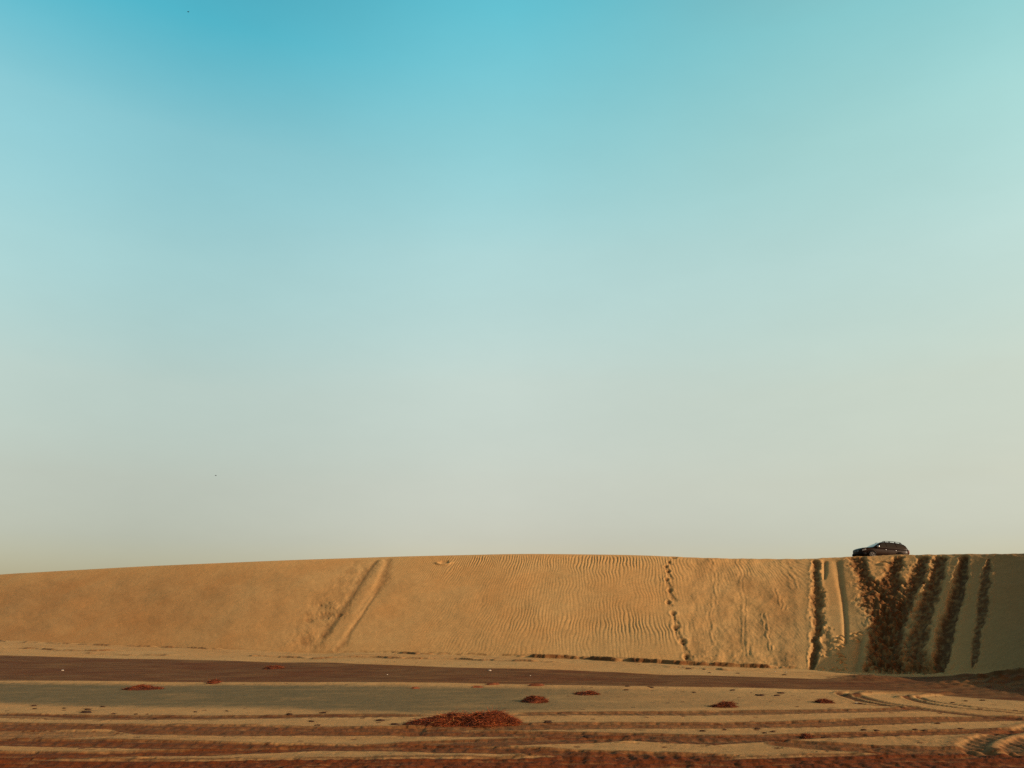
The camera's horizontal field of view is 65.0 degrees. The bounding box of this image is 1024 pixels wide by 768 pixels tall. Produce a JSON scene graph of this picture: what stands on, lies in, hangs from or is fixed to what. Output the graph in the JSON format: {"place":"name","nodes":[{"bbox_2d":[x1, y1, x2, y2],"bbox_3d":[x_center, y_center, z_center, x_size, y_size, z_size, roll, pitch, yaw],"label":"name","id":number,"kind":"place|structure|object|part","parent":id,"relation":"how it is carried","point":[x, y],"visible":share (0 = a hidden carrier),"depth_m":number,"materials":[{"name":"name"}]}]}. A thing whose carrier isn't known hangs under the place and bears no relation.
{"place":"outdoors","nodes":[
{"label":"outdoors","id":0,"kind":"place"},
{"bbox_2d":[0,640,1023,767],"bbox_3d":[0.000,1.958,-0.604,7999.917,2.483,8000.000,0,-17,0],"label":"ground","id":1,"kind":"structure","parent":0,"point":[663,722],"depth_m":32.16,"materials":[{"name":"beige sand"}]},
{"bbox_2d":[120,684,163,690],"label":"dried weed heap","id":2,"kind":"object","parent":1,"relation":"on","point":[138,687],"visible":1,"depth_m":41.84,"materials":[{"name":"brown plant"}]},
{"bbox_2d":[206,678,221,683],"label":"dried weed heap","id":3,"kind":"object","parent":1,"relation":"on","point":[215,681],"visible":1,"depth_m":44.51,"materials":[{"name":"brown plant"}]},
{"bbox_2d":[263,665,285,668],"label":"dried weed heap","id":4,"kind":"object","parent":1,"relation":"on","point":[274,667],"visible":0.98,"depth_m":54.66,"materials":[{"name":"brown plant"}]},
{"bbox_2d":[400,706,523,727],"bbox_3d":[-1.759,11.922,28.911,4.405,0.776,2.686,0,-17,0],"label":"dried weed heap","id":5,"kind":"object","parent":1,"relation":"on","point":[494,718],"visible":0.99,"depth_m":28.40,"materials":[{"name":"brown plant"}]},
{"bbox_2d":[521,694,548,703],"bbox_3d":[0.992,13.995,35.753,1.355,0.381,1.752,0,-17,0],"label":"dried weed heap","id":6,"kind":"object","parent":1,"relation":"on","point":[539,699],"visible":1,"depth_m":35.48,"materials":[{"name":"brown plant"}]},
{"bbox_2d":[574,687,600,695],"bbox_3d":[3.577,14.740,38.560,1.438,0.439,1.492,0,-17,0],"label":"dried weed heap","id":7,"kind":"object","parent":1,"relation":"on","point":[586,693],"visible":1,"depth_m":38.37,"materials":[{"name":"brown plant"}]},
{"bbox_2d":[708,700,737,707],"bbox_3d":[8.926,13.550,34.089,1.308,0.353,1.286,0,-17,0],"label":"dried weed heap","id":8,"kind":"object","parent":1,"relation":"on","point":[726,704],"visible":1,"depth_m":33.85,"materials":[{"name":"brown plant"}]},
{"bbox_2d":[796,733,815,738],"bbox_3d":[9.181,10.988,25.129,0.580,0.244,0.689,0,-17,0],"label":"dried weed heap","id":9,"kind":"object","parent":1,"relation":"on","point":[805,736],"visible":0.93,"depth_m":25.07,"materials":[{"name":"brown plant"}]},
{"bbox_2d":[812,697,834,703],"bbox_3d":[13.677,13.931,35.411,0.992,0.295,1.179,0,-17,0],"label":"dried weed heap","id":10,"kind":"object","parent":1,"relation":"on","point":[824,700],"visible":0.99,"depth_m":35.20,"materials":[{"name":"brown plant"}]},
{"bbox_2d":[0,553,1023,674],"bbox_3d":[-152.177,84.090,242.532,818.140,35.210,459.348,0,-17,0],"label":"dune","id":11,"kind":"structure","parent":0,"point":[925,614],"depth_m":74.14,"materials":[{"name":"beige sand"}]},
{"bbox_2d":[852,541,909,556],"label":"car","id":12,"kind":"object","parent":11,"relation":"on","point":[883,548],"visible":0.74,"depth_m":73.19,"materials":[{"name":"black paint"}]},
{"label":"side window","id":13,"kind":"part","parent":12,"relation":"part of","materials":[{"name":"black glass"}]},
{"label":"side window","id":14,"kind":"part","parent":12,"relation":"part of","materials":[{"name":"black glass"}]},
{"bbox_2d":[0,0,1023,573],"label":"sky","id":15,"kind":"structure","parent":0,"point":[730,279],"materials":[{"name":"blue"}]},
{"bbox_2d":[525,683,544,685],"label":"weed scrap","id":16,"kind":"object","parent":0,"point":[534,684],"visible":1,"depth_m":42.12,"materials":[{"name":"brown plant"}]},
{"bbox_2d":[542,720,554,722],"bbox_3d":[1.272,12.096,28.809,0.567,0.074,0.256,3,-17,-8],"label":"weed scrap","id":17,"kind":"object","parent":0,"point":[547,721],"visible":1,"depth_m":28.76,"materials":[{"name":"brown plant"}]},
{"bbox_2d":[583,735,594,737],"bbox_3d":[2.434,11.064,25.255,0.421,0.071,0.245,2,-17,-5],"label":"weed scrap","id":18,"kind":"object","parent":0,"point":[587,736],"visible":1,"depth_m":25.20,"materials":[{"name":"brown plant"}]}
]}

